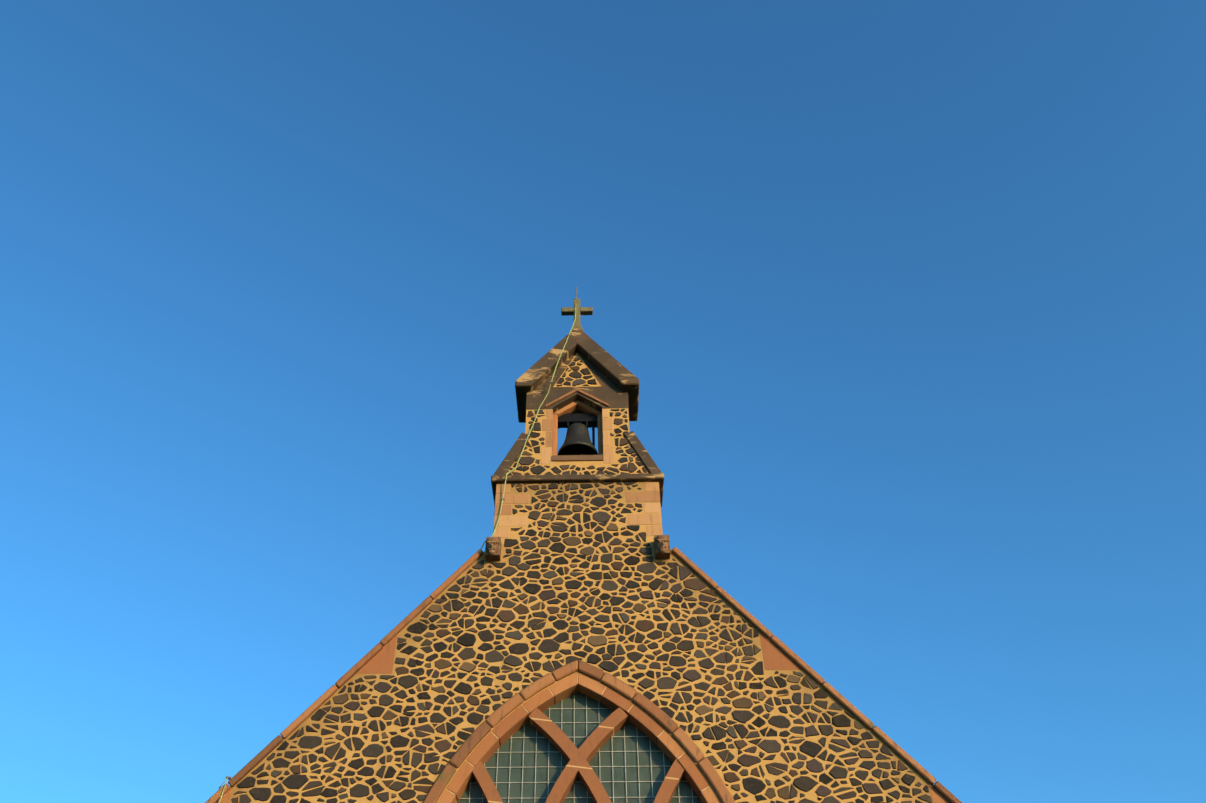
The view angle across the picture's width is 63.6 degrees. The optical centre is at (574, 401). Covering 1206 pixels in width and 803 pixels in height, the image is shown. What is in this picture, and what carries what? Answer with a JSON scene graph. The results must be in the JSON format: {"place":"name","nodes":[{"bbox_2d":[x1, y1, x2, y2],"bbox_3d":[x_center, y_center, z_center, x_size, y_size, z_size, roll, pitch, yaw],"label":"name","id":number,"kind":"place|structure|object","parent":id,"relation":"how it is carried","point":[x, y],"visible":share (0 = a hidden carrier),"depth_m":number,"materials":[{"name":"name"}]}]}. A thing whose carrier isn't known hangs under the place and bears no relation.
{"place":"outdoors","nodes":[
{"label":"outdoors","id":0,"kind":"place"},
{"bbox_2d":[553,353,601,387],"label":"stone wall","id":1,"kind":"structure","parent":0,"point":[583,365],"depth_m":13.70,"materials":[{"name":"beige stone"}]},
{"bbox_2d":[449,690,706,794],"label":"mortar joints","id":2,"kind":"object","parent":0,"point":[601,698],"depth_m":10.27,"materials":[{"name":"brown concrete"}]},
{"bbox_2d":[472,707,684,802],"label":"window tracery","id":3,"kind":"object","parent":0,"point":[595,741],"depth_m":10.05,"materials":[{"name":"brown stone"}]},
{"bbox_2d":[457,691,700,802],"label":"window glass","id":4,"kind":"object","parent":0,"point":[540,793],"depth_m":10.25,"materials":[{"name":"glass"}]},
{"bbox_2d":[459,693,697,802],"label":"window lattice","id":5,"kind":"object","parent":4,"relation":"attached to","point":[574,737],"depth_m":10.23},
{"bbox_2d":[0,0,1205,802],"label":"sky","id":6,"kind":"structure","parent":0,"point":[905,300],"materials":[{"name":"blue"}]},
{"label":"ground","id":7,"kind":"structure","parent":0,"visible":0},
{"bbox_2d":[229,542,932,802],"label":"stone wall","id":8,"kind":"structure","parent":7,"relation":"on","point":[811,794],"depth_m":10.59,"materials":[{"name":"beige stone"}]},
{"bbox_2d":[218,304,576,802],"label":"lightning conductor cable","id":9,"kind":"object","parent":8,"relation":"attached to","point":[220,787],"visible":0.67,"depth_m":12.80,"materials":[{"name":"green metal"}]},
{"bbox_2d":[225,334,569,779],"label":"cable clips","id":10,"kind":"object","parent":9,"relation":"attached to","point":[229,777],"visible":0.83,"depth_m":12.28,"materials":[{"name":"beige"}]},
{"bbox_2d":[485,537,500,560],"bbox_3d":[-0.986,1.783,11.732,0.184,0.278,0.334,-1,-42,1],"label":"carved head","id":11,"kind":"object","parent":8,"relation":"attached to","point":[493,549],"visible":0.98,"depth_m":11.64},
{"bbox_2d":[494,408,661,543],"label":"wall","id":12,"kind":"structure","parent":8,"relation":"on","point":[531,493],"depth_m":12.35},
{"bbox_2d":[556,357,596,386],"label":"gable rubble stones","id":13,"kind":"structure","parent":12,"relation":"attached to","point":[575,373],"depth_m":13.69,"materials":[{"name":"black stone"}]},
{"bbox_2d":[551,455,602,460],"bbox_3d":[0.041,0.915,12.923,0.680,0.084,0.540,-1,-42,1],"label":"window sill","id":14,"kind":"structure","parent":12,"relation":"attached to","point":[577,458],"depth_m":12.72,"materials":[{"name":"brown stone"}]},
{"bbox_2d":[561,299,592,331],"bbox_3d":[0.034,-1.246,14.449,0.470,0.740,0.160,-1,-42,1],"label":"cross","id":15,"kind":"object","parent":12,"relation":"on","point":[566,311],"visible":0.79,"depth_m":14.50,"materials":[{"name":"stone"}]},
{"bbox_2d":[541,409,613,463],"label":"sandstone jambs","id":16,"kind":"object","parent":12,"relation":"attached to","point":[608,452],"visible":0.56,"depth_m":12.98,"materials":[{"name":"stone"}]},
{"bbox_2d":[552,400,602,454],"bbox_3d":[0.039,0.424,13.261,0.688,1.107,0.130,-1,-42,1],"label":"arch surround","id":17,"kind":"object","parent":12,"relation":"in","point":[579,405],"visible":0.65,"depth_m":13.38,"materials":[{"name":"orange stone"}]},
{"bbox_2d":[558,413,597,454],"bbox_3d":[0.063,0.641,13.485,0.655,0.740,0.625,-1,-42,1],"label":"bell headstock","id":18,"kind":"object","parent":17,"relation":"in","point":[587,420],"visible":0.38,"depth_m":13.44,"materials":[{"name":"black metal"}]},
{"bbox_2d":[558,423,597,454],"bbox_3d":[0.041,0.549,13.249,0.544,0.504,0.544,-1,-42,1],"label":"bell","id":19,"kind":"object","parent":18,"relation":"hanging from","point":[577,433],"visible":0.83,"depth_m":13.18,"materials":[{"name":"black metal"}]},
{"bbox_2d":[546,388,608,407],"bbox_3d":[0.035,-0.044,13.438,0.860,0.340,0.050,-1,-42,1],"label":"hood mould","id":20,"kind":"object","parent":12,"relation":"attached to","point":[579,391],"visible":0.75,"depth_m":13.42,"materials":[{"name":"brown stone"}]},
{"bbox_2d":[491,431,663,506],"bbox_3d":[0.041,0.897,12.939,2.220,0.831,0.640,-1,-42,1],"label":"sloped ledge","id":21,"kind":"object","parent":12,"relation":"attached to","point":[656,474],"visible":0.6,"depth_m":12.47,"materials":[{"name":"brown stone"}]},
{"bbox_2d":[526,351,628,428],"bbox_3d":[0.041,-0.176,13.897,1.408,1.192,0.508,-1,-42,1],"label":"gable front","id":22,"kind":"object","parent":12,"relation":"attached to","point":[612,394],"visible":0.31,"depth_m":13.50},
{"bbox_2d":[515,327,638,422],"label":"roof","id":23,"kind":"structure","parent":22,"relation":"on","point":[595,354],"depth_m":13.71,"materials":[{"name":"brown stone"}]},
{"bbox_2d":[493,482,662,537],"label":"quoins","id":24,"kind":"object","parent":12,"relation":"attached to","point":[655,520],"visible":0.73,"depth_m":12.18,"materials":[{"name":"stone"}]},
{"bbox_2d":[437,673,720,802],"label":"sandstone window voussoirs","id":25,"kind":"object","parent":8,"relation":"attached to","point":[517,719],"depth_m":10.32,"materials":[{"name":"brown stone"}]},
{"bbox_2d":[423,660,735,802],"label":"hood mould","id":26,"kind":"object","parent":8,"relation":"attached to","point":[515,701],"depth_m":10.31,"materials":[{"name":"brown stone"}]},
{"bbox_2d":[231,409,931,802],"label":"basalt rubble stones","id":27,"kind":"object","parent":8,"relation":"attached to","point":[297,779],"visible":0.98,"depth_m":10.73,"materials":[{"name":"black stone"}]},
{"bbox_2d":[216,631,949,802],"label":"corner stones","id":28,"kind":"object","parent":8,"relation":"attached to","point":[775,657],"visible":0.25,"depth_m":10.81,"materials":[{"name":"brown stone"}]},
{"bbox_2d":[205,547,961,802],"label":"gable coping","id":29,"kind":"object","parent":8,"relation":"on","point":[347,676],"visible":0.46,"depth_m":10.60,"materials":[{"name":"brown stone"}]},
{"bbox_2d":[654,535,669,558],"bbox_3d":[1.053,1.755,11.700,0.184,0.278,0.334,-1,-42,1],"label":"carved head","id":30,"kind":"object","parent":8,"relation":"attached to","point":[662,546],"visible":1,"depth_m":11.61}
]}

